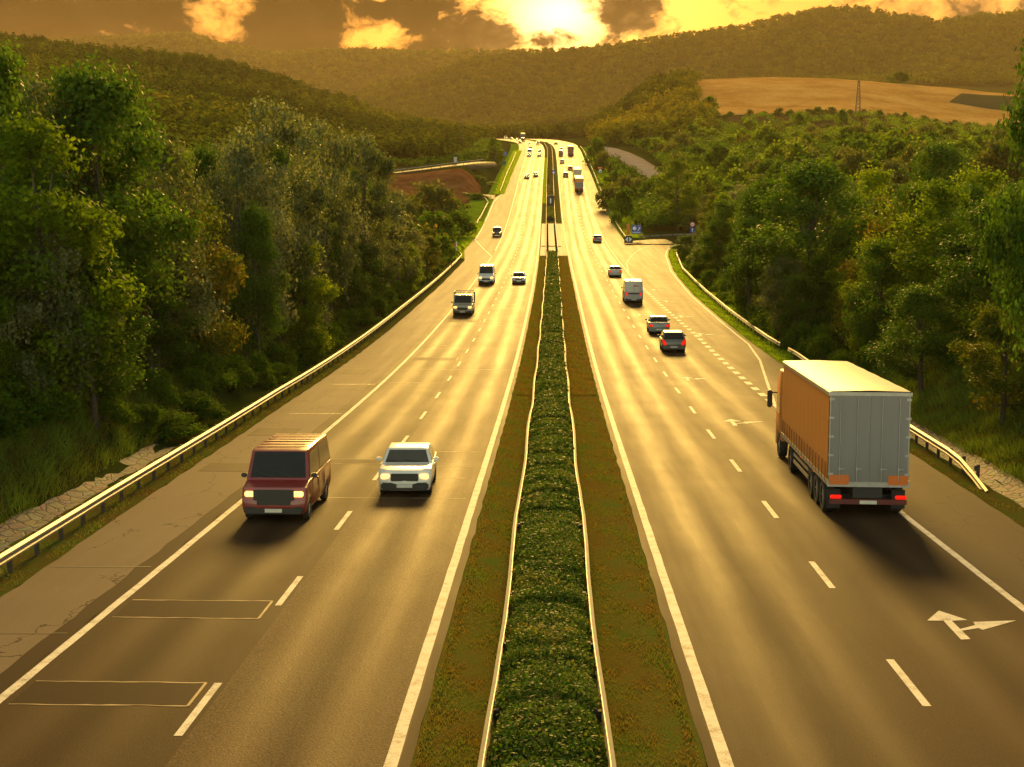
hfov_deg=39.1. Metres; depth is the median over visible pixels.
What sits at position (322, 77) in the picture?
ridge wood
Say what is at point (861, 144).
shrub
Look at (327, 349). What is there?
bush
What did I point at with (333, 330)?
bush
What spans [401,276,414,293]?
bush
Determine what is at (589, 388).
grass
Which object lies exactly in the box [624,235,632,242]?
chevron board
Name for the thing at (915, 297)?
leafy tree
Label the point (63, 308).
willow tree
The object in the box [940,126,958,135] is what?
shrub
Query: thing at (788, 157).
shrub
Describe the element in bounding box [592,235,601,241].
saloon car
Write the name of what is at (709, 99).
shrub
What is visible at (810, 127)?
shrub
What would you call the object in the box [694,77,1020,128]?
wheat field
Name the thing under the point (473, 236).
grass
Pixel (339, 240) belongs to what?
poplar tree
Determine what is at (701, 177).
shrub
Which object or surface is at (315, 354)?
bush
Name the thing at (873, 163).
shrub
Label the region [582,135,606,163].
shrub
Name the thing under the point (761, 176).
shrub
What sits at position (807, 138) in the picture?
shrub
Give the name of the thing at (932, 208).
poplar tree
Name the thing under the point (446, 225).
shrub
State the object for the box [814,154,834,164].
shrub
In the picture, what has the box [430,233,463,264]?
shrub
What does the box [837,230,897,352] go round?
poplar tree
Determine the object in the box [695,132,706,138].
shrub
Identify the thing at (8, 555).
guardrail
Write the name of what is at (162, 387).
bush
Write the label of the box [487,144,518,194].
verge
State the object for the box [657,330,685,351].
hatchback
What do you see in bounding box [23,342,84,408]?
bush
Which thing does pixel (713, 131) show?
shrub
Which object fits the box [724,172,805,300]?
leafy tree
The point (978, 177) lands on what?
poplar tree
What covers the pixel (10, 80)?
leafy tree
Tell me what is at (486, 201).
guardrail
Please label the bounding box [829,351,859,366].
bush
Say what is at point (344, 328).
bush
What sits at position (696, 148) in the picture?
shrub
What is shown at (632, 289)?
van
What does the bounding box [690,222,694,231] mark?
speed sign
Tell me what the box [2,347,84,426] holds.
bush
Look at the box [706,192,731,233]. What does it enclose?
poplar tree
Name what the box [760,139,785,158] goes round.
shrub
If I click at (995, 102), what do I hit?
stubble field
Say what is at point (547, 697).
hedge
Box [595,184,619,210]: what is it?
shrub
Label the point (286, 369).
bush
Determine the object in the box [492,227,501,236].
off roader
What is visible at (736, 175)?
shrub
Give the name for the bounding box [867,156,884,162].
shrub
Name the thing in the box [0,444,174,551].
drainage ditch
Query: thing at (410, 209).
willow tree
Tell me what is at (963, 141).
shrub
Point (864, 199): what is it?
leafy tree
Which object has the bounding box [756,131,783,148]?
shrub
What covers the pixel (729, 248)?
leafy tree
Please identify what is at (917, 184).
poplar tree
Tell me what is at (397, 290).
bush
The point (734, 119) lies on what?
trees
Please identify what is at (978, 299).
poplar tree
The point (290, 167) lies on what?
willow tree
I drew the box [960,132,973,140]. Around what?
shrub
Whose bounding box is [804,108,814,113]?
shrub
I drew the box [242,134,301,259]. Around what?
leafy tree
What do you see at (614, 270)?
saloon car
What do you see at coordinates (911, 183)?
poplar tree
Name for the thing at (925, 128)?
shrub
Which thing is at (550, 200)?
median sign
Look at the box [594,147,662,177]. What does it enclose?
side road
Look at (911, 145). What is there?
shrub
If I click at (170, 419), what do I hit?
bush
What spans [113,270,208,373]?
leafy tree
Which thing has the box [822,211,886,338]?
poplar tree
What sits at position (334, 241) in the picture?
leafy tree
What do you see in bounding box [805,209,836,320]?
leafy tree
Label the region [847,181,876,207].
willow tree
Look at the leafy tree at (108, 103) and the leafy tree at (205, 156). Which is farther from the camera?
the leafy tree at (205, 156)
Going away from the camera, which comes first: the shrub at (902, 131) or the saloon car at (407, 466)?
the saloon car at (407, 466)
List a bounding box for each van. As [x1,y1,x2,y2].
[241,434,330,518]
[477,264,495,283]
[621,279,642,302]
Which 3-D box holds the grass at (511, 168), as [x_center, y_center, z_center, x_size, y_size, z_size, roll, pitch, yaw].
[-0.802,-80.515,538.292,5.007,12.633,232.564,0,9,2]
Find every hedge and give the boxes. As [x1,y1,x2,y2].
[486,250,608,766]
[544,142,553,194]
[546,206,554,220]
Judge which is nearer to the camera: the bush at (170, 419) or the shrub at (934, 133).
the bush at (170, 419)
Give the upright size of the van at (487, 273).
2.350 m
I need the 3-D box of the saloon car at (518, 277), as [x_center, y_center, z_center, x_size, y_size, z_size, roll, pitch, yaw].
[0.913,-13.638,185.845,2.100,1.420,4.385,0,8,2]
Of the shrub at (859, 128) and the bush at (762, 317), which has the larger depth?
the shrub at (859, 128)
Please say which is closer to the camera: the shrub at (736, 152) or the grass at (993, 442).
the grass at (993, 442)
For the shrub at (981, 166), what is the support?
on the ground at (234, 401)
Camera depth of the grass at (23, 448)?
53.73 m
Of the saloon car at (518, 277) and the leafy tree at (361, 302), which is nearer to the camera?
the leafy tree at (361, 302)
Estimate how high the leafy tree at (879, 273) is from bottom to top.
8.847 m
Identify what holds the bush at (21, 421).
on the ground at (234, 401)
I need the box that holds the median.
[410,139,706,766]
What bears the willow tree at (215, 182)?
on the ground at (234, 401)
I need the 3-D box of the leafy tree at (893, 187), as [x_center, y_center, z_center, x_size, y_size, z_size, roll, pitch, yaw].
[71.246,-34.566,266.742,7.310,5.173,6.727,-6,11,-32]
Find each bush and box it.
[0,369,60,425]
[0,383,44,443]
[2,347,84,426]
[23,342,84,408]
[75,395,141,425]
[127,403,166,435]
[139,366,182,408]
[153,407,211,442]
[167,349,238,390]
[171,366,215,395]
[176,388,232,419]
[207,360,240,391]
[217,354,262,393]
[221,353,256,388]
[243,349,279,388]
[249,362,289,386]
[263,339,299,368]
[272,362,299,382]
[279,351,302,370]
[287,337,319,366]
[294,333,324,361]
[314,345,327,357]
[316,321,345,348]
[318,332,336,353]
[325,320,351,335]
[331,322,346,340]
[349,307,381,325]
[366,295,388,318]
[381,288,398,307]
[381,297,392,311]
[383,286,403,298]
[391,280,410,297]
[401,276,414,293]
[413,281,420,288]
[418,269,426,284]
[424,271,432,278]
[429,267,441,274]
[679,248,691,261]
[683,255,692,269]
[688,260,707,278]
[697,269,719,287]
[708,277,726,291]
[712,281,743,292]
[715,277,738,297]
[715,291,731,301]
[723,286,742,304]
[731,291,755,315]
[743,303,760,319]
[746,309,774,333]
[749,306,768,327]
[756,303,774,322]
[760,313,791,339]
[771,328,806,348]
[777,319,815,350]
[787,333,845,359]
[804,331,838,360]
[824,349,858,360]
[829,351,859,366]
[850,335,891,370]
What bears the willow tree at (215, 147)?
on the ground at (234, 401)
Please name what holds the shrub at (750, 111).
on the ground at (234, 401)
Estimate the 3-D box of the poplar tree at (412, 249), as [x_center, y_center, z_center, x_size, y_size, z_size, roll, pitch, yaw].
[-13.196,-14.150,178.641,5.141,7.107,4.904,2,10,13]
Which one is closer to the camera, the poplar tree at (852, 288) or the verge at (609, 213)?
the poplar tree at (852, 288)
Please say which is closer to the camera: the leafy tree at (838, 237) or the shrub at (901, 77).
the leafy tree at (838, 237)
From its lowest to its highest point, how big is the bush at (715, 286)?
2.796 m
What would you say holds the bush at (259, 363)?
on the ground at (234, 401)
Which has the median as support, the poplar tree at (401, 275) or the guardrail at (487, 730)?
the guardrail at (487, 730)
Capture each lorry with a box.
[568,145,573,155]
[572,167,581,180]
[573,175,583,190]
[767,360,912,511]
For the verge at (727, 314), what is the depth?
138.72 m
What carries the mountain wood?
on the ground at (234, 401)
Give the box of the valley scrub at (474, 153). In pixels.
[356,137,501,248]
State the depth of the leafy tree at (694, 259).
201.53 m
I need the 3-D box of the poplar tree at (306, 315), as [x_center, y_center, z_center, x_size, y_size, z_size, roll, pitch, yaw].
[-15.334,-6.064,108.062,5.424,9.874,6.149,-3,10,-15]
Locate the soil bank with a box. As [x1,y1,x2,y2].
[388,169,480,203]
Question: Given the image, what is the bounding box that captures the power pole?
[855,80,860,112]
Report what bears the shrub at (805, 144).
on the ground at (234, 401)
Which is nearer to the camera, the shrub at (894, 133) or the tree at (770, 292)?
the tree at (770, 292)
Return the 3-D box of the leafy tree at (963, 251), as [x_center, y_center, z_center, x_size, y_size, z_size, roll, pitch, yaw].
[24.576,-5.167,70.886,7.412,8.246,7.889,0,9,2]
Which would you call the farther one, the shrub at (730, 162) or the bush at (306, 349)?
the shrub at (730, 162)
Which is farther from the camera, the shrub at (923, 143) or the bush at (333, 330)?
the shrub at (923, 143)
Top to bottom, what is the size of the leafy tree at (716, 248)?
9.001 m
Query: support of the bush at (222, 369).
on the ground at (234, 401)
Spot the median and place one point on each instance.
(634, 668)
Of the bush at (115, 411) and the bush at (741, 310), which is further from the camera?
the bush at (741, 310)
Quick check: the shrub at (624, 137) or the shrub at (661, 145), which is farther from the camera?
the shrub at (624, 137)
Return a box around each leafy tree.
[0,37,87,348]
[1,48,208,392]
[12,243,160,428]
[29,96,175,296]
[78,92,206,372]
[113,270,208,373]
[153,262,219,366]
[176,137,231,340]
[201,173,250,295]
[220,198,291,364]
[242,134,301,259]
[318,222,345,312]
[327,247,374,309]
[338,241,399,305]
[348,165,372,234]
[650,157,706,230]
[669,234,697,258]
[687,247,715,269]
[692,197,740,272]
[698,218,732,272]
[699,210,712,244]
[718,214,773,315]
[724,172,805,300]
[724,184,759,273]
[732,152,881,323]
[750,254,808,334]
[762,188,784,286]
[771,207,799,299]
[786,199,827,301]
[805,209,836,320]
[807,220,861,341]
[834,235,914,358]
[849,191,877,210]
[860,282,982,393]
[880,175,959,335]
[884,184,903,198]
[887,134,974,205]
[890,182,911,205]
[927,195,1023,348]
[948,202,984,309]
[950,178,989,305]
[973,31,1023,372]
[979,177,1023,307]
[990,243,1023,343]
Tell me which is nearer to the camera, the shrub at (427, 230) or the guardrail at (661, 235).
the shrub at (427, 230)
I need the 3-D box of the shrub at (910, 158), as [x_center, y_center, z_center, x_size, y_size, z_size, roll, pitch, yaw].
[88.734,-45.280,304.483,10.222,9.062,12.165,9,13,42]
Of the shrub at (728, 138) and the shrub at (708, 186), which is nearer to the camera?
the shrub at (708, 186)
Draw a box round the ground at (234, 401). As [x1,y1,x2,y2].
[0,11,1023,766]
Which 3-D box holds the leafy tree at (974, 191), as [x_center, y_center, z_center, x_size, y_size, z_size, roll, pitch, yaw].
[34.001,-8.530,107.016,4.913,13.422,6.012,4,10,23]
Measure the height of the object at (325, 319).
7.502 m
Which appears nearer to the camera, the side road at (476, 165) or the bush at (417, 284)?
the bush at (417, 284)
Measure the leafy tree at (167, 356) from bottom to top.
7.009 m
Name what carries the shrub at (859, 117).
on the ground at (234, 401)
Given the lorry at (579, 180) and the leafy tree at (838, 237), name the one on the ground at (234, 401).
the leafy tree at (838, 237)
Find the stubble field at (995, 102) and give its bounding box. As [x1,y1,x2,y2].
[950,93,1023,112]
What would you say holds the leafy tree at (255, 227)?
on the ground at (234, 401)
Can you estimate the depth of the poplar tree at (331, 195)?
166.23 m
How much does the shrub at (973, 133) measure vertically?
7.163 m
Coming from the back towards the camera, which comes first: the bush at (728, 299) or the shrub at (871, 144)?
the shrub at (871, 144)
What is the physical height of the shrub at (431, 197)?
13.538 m
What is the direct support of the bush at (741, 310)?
on the ground at (234, 401)
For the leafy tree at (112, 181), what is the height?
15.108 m
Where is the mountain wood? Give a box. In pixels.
[346,4,1023,126]
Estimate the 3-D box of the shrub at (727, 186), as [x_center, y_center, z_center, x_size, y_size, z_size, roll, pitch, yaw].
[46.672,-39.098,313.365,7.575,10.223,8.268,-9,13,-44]
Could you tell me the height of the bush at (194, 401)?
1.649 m
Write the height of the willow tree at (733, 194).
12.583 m
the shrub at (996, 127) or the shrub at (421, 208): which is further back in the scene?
the shrub at (996, 127)
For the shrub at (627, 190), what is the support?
on the ground at (234, 401)
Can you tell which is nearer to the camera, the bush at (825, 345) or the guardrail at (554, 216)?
the bush at (825, 345)
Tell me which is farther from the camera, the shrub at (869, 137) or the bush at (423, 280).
the shrub at (869, 137)
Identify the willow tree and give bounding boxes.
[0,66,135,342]
[0,225,124,421]
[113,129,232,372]
[184,137,303,358]
[188,170,253,358]
[195,90,333,353]
[208,138,232,177]
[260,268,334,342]
[271,114,369,321]
[276,142,296,209]
[324,128,415,286]
[348,200,382,258]
[366,220,390,250]
[370,188,428,297]
[694,193,715,239]
[727,183,746,205]
[806,191,859,325]
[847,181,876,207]
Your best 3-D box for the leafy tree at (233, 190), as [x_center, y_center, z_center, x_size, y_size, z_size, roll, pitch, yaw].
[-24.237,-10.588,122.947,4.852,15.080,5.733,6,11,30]
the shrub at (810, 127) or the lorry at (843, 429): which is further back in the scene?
the shrub at (810, 127)
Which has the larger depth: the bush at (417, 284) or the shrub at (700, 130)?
the shrub at (700, 130)
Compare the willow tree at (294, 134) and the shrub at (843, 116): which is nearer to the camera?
the willow tree at (294, 134)
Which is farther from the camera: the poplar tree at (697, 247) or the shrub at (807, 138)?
the shrub at (807, 138)
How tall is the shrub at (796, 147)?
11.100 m
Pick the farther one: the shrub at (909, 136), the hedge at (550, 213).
the shrub at (909, 136)
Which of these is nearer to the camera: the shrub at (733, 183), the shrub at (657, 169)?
the shrub at (733, 183)
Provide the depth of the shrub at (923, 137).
387.49 m
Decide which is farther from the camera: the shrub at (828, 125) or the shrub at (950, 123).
the shrub at (950, 123)
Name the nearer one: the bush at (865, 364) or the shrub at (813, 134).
the bush at (865, 364)
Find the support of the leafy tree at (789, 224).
on the ground at (234, 401)
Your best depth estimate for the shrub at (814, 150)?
363.97 m
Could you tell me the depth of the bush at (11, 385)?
54.27 m
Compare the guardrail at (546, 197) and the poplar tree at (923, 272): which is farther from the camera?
the guardrail at (546, 197)
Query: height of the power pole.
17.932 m
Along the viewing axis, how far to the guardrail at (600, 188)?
441.82 m
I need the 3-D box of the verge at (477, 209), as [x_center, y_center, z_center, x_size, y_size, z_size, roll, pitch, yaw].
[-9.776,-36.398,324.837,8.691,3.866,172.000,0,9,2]
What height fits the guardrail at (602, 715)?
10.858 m
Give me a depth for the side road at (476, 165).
458.98 m
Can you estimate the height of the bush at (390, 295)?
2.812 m
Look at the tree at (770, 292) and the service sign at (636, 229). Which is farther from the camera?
the service sign at (636, 229)
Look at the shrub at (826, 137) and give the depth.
478.72 m
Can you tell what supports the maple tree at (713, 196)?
on the ground at (234, 401)
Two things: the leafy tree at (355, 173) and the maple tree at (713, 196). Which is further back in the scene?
the maple tree at (713, 196)
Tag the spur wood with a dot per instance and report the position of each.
(673, 103)
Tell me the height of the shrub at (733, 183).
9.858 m
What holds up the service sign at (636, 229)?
on the ground at (234, 401)
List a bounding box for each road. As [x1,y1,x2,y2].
[0,139,544,766]
[395,162,497,174]
[531,139,1023,766]
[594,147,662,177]
[628,239,672,243]
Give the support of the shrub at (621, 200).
on the ground at (234, 401)
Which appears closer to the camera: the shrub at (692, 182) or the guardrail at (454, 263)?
the guardrail at (454, 263)
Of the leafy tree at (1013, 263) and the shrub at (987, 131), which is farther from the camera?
the shrub at (987, 131)
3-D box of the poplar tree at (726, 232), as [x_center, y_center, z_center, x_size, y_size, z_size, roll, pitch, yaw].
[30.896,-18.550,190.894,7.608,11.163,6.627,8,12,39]
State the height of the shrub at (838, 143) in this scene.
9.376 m
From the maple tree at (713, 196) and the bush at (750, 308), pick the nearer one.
the bush at (750, 308)
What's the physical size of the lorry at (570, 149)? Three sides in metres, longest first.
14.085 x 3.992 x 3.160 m
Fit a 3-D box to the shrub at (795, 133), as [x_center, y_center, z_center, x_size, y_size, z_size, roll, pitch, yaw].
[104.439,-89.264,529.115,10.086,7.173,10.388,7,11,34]
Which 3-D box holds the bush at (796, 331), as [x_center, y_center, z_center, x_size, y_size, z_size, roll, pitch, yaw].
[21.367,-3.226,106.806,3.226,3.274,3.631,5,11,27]
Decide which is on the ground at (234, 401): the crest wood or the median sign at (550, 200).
the crest wood
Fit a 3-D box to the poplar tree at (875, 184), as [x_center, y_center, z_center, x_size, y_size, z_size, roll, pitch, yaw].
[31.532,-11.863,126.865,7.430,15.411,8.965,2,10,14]
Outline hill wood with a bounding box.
[0,29,502,200]
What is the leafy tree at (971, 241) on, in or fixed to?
on the ground at (234, 401)
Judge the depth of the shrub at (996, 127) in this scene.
608.56 m
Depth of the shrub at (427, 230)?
244.23 m
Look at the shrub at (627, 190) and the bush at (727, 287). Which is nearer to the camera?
the bush at (727, 287)
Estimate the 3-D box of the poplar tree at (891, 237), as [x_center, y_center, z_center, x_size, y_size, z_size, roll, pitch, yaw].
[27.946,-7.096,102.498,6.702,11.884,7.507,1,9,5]
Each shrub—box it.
[383,196,429,226]
[406,178,460,216]
[408,222,447,260]
[409,208,463,249]
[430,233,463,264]
[443,208,477,236]
[465,193,490,200]
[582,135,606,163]
[590,150,611,170]
[595,169,627,187]
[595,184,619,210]
[606,187,635,222]
[608,173,632,195]
[615,185,636,200]
[616,130,630,143]
[629,176,648,188]
[636,174,679,198]
[638,136,653,148]
[648,135,665,149]
[650,142,667,155]
[654,164,670,174]
[662,141,681,153]
[662,152,688,179]
[668,168,695,184]
[670,129,697,146]
[677,178,699,198]
[678,208,703,229]
[681,122,697,135]
[685,144,708,157]
[690,127,706,138]
[693,166,716,188]
[694,179,717,204]
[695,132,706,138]
[698,141,729,168]
[699,95,720,108]
[704,126,725,136]
[714,181,736,193]
[717,134,736,142]
[717,153,744,176]
[717,163,757,185]
[720,147,745,164]
[721,178,745,190]
[731,126,754,143]
[731,133,751,146]
[735,143,756,151]
[740,117,758,133]
[741,157,772,176]
[745,109,753,115]
[749,157,775,176]
[749,172,767,181]
[751,121,780,141]
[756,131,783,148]
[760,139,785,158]
[763,123,780,134]
[764,158,791,181]
[767,141,788,151]
[771,107,783,115]
[777,152,799,163]
[778,137,813,156]
[781,120,800,130]
[783,111,793,116]
[785,137,807,160]
[788,130,805,138]
[789,151,819,163]
[792,112,807,126]
[796,130,821,139]
[797,131,817,146]
[803,123,823,134]
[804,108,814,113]
[805,146,824,157]
[814,106,823,113]
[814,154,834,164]
[816,133,835,144]
[821,124,833,129]
[823,106,837,113]
[830,136,851,149]
[830,143,867,167]
[830,146,847,156]
[832,108,849,126]
[832,125,855,140]
[837,147,871,182]
[841,122,865,138]
[844,157,882,180]
[845,136,878,158]
[853,131,880,152]
[855,115,864,120]
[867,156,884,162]
[868,123,891,134]
[868,132,904,150]
[871,129,885,138]
[872,138,913,162]
[873,109,884,116]
[876,135,898,160]
[877,157,914,186]
[878,127,904,141]
[885,70,911,83]
[888,143,915,166]
[893,125,916,137]
[895,138,927,161]
[901,134,918,142]
[902,128,922,137]
[906,139,943,177]
[907,149,951,178]
[913,135,929,143]
[917,122,942,134]
[922,129,946,141]
[931,120,944,129]
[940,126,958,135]
[944,132,962,141]
[948,120,957,125]
[948,154,986,177]
[950,133,981,152]
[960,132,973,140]
[965,130,980,137]
[968,136,1021,178]
[972,134,993,145]
[978,128,991,136]
[990,127,1008,139]
[991,121,1009,131]
[998,144,1023,178]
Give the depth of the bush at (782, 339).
109.55 m
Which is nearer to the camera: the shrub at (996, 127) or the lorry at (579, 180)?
the lorry at (579, 180)
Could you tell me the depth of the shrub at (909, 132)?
454.06 m
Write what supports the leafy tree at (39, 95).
on the ground at (234, 401)
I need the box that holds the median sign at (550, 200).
[547,195,553,205]
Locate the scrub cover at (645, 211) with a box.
[594,107,1010,226]
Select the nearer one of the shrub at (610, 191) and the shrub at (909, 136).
the shrub at (610, 191)
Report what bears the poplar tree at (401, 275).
on the ground at (234, 401)
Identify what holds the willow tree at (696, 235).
on the ground at (234, 401)
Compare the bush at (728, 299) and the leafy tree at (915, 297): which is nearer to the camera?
the leafy tree at (915, 297)
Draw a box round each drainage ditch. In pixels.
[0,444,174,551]
[910,419,1023,507]
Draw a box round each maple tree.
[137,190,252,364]
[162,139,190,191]
[412,233,446,278]
[696,189,730,259]
[698,198,710,235]
[829,189,949,346]
[946,300,1023,424]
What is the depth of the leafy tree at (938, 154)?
155.83 m
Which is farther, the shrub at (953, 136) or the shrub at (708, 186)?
the shrub at (953, 136)
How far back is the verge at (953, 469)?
51.04 m
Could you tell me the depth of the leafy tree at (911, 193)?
92.44 m
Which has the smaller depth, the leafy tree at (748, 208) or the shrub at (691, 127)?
the leafy tree at (748, 208)
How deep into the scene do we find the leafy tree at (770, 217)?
165.53 m
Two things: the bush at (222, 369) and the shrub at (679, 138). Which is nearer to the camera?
the bush at (222, 369)
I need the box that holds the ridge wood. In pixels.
[48,31,534,93]
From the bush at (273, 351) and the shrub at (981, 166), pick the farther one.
the shrub at (981, 166)
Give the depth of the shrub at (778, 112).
759.97 m
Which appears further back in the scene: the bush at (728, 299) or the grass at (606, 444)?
the bush at (728, 299)
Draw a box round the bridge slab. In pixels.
[540,224,567,255]
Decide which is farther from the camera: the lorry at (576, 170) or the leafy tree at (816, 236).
the lorry at (576, 170)
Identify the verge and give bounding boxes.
[0,259,464,596]
[441,199,493,258]
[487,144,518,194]
[579,147,640,237]
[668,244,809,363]
[909,438,1023,526]
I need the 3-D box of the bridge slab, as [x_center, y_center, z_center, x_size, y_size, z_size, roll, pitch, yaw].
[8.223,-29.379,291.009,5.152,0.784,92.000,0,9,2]
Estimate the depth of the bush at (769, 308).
130.96 m
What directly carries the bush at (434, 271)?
on the ground at (234, 401)
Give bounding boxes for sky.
[0,0,1023,52]
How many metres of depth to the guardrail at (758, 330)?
138.12 m
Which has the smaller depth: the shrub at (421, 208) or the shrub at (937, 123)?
the shrub at (421, 208)
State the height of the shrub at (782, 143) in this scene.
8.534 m
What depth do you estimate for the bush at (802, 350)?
100.81 m
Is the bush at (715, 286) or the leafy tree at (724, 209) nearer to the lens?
the bush at (715, 286)
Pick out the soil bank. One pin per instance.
(461, 181)
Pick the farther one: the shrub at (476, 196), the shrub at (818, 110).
the shrub at (818, 110)
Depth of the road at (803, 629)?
37.71 m
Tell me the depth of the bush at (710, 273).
176.94 m
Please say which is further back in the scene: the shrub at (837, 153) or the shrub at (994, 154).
the shrub at (837, 153)
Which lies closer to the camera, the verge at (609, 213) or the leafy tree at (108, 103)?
the leafy tree at (108, 103)
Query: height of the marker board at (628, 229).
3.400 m
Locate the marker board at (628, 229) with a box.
[627,224,629,234]
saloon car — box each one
[376,443,438,493]
[511,272,526,283]
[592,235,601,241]
[607,266,621,276]
[645,315,669,333]
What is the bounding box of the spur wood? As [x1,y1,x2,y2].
[583,67,721,141]
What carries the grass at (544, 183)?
on the median
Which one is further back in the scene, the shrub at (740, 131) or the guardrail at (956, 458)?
the shrub at (740, 131)
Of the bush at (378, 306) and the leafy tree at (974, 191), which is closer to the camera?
the leafy tree at (974, 191)
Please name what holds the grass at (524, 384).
on the median
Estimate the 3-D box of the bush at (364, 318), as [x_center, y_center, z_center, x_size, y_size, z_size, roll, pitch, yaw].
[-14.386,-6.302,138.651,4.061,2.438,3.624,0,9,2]
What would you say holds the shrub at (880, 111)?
on the ground at (234, 401)
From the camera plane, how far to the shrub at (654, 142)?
549.95 m
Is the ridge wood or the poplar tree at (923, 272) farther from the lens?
the ridge wood
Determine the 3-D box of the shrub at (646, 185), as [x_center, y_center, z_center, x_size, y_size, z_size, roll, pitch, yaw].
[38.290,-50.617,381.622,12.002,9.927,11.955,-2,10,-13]
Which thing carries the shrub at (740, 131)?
on the ground at (234, 401)
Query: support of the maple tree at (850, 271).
on the ground at (234, 401)
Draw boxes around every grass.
[0,370,223,524]
[415,392,531,766]
[449,221,484,259]
[494,150,521,193]
[511,255,546,395]
[542,157,546,203]
[558,255,597,395]
[570,391,702,766]
[591,156,644,237]
[867,329,1023,482]
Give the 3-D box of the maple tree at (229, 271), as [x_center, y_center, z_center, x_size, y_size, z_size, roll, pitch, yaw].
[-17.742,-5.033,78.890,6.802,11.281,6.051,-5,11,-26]
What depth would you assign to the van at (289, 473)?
44.37 m
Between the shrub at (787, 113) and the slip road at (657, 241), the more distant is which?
the shrub at (787, 113)
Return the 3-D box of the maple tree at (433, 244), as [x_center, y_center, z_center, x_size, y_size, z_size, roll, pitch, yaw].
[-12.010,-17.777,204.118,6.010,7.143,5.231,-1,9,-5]
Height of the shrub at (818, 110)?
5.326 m
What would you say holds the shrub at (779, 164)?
on the ground at (234, 401)
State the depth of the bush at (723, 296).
157.37 m
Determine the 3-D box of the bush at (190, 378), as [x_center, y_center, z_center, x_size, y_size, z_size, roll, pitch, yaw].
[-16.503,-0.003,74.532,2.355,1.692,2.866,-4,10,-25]
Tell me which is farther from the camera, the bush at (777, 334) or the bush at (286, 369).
the bush at (777, 334)
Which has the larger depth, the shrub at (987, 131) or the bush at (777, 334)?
the shrub at (987, 131)
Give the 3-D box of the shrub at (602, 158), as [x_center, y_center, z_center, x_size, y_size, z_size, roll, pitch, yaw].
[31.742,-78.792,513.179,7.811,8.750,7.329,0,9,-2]
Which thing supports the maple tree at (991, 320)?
on the ground at (234, 401)
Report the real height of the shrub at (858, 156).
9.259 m
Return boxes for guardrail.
[0,265,450,572]
[396,159,483,171]
[451,252,461,268]
[476,197,487,222]
[477,253,546,766]
[544,143,547,251]
[550,145,558,252]
[558,253,615,766]
[580,146,625,236]
[639,233,694,239]
[676,239,781,350]
[788,347,987,492]
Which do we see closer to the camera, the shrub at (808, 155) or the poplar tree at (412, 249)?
the poplar tree at (412, 249)
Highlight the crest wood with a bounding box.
[446,84,644,138]
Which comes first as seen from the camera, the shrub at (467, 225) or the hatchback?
the hatchback
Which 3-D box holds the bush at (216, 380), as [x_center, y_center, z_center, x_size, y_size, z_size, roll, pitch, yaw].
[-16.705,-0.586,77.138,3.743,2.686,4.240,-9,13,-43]
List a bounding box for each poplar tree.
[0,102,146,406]
[154,138,218,350]
[279,237,342,352]
[302,187,344,306]
[317,164,351,248]
[381,259,408,287]
[392,242,425,291]
[481,137,505,167]
[686,245,702,266]
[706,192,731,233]
[716,206,746,280]
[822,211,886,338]
[828,160,899,231]
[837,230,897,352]
[864,203,906,351]
[874,176,984,335]
[881,214,986,337]
[902,174,917,188]
[906,176,927,195]
[949,160,1008,306]
[967,287,994,307]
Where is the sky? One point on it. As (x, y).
(299, 25)
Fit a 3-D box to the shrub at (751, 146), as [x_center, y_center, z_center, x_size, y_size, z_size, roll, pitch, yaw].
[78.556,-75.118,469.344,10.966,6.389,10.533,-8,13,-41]
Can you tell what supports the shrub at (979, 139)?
on the ground at (234, 401)
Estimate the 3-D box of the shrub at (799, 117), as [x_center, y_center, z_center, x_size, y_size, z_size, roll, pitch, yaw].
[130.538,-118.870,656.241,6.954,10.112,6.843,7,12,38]
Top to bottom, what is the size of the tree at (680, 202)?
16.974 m
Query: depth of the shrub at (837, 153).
329.21 m
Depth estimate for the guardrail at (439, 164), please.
450.75 m
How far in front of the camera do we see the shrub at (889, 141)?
332.31 m
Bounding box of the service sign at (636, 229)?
[632,225,640,234]
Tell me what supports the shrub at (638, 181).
on the ground at (234, 401)
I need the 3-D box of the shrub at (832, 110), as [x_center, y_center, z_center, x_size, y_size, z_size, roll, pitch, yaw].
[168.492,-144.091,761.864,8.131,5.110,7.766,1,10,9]
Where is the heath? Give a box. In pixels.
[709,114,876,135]
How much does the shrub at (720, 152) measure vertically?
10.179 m
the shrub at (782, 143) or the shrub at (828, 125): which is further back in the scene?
the shrub at (828, 125)
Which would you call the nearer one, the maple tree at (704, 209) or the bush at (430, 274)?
the bush at (430, 274)
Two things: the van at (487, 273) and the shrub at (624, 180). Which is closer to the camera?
the van at (487, 273)

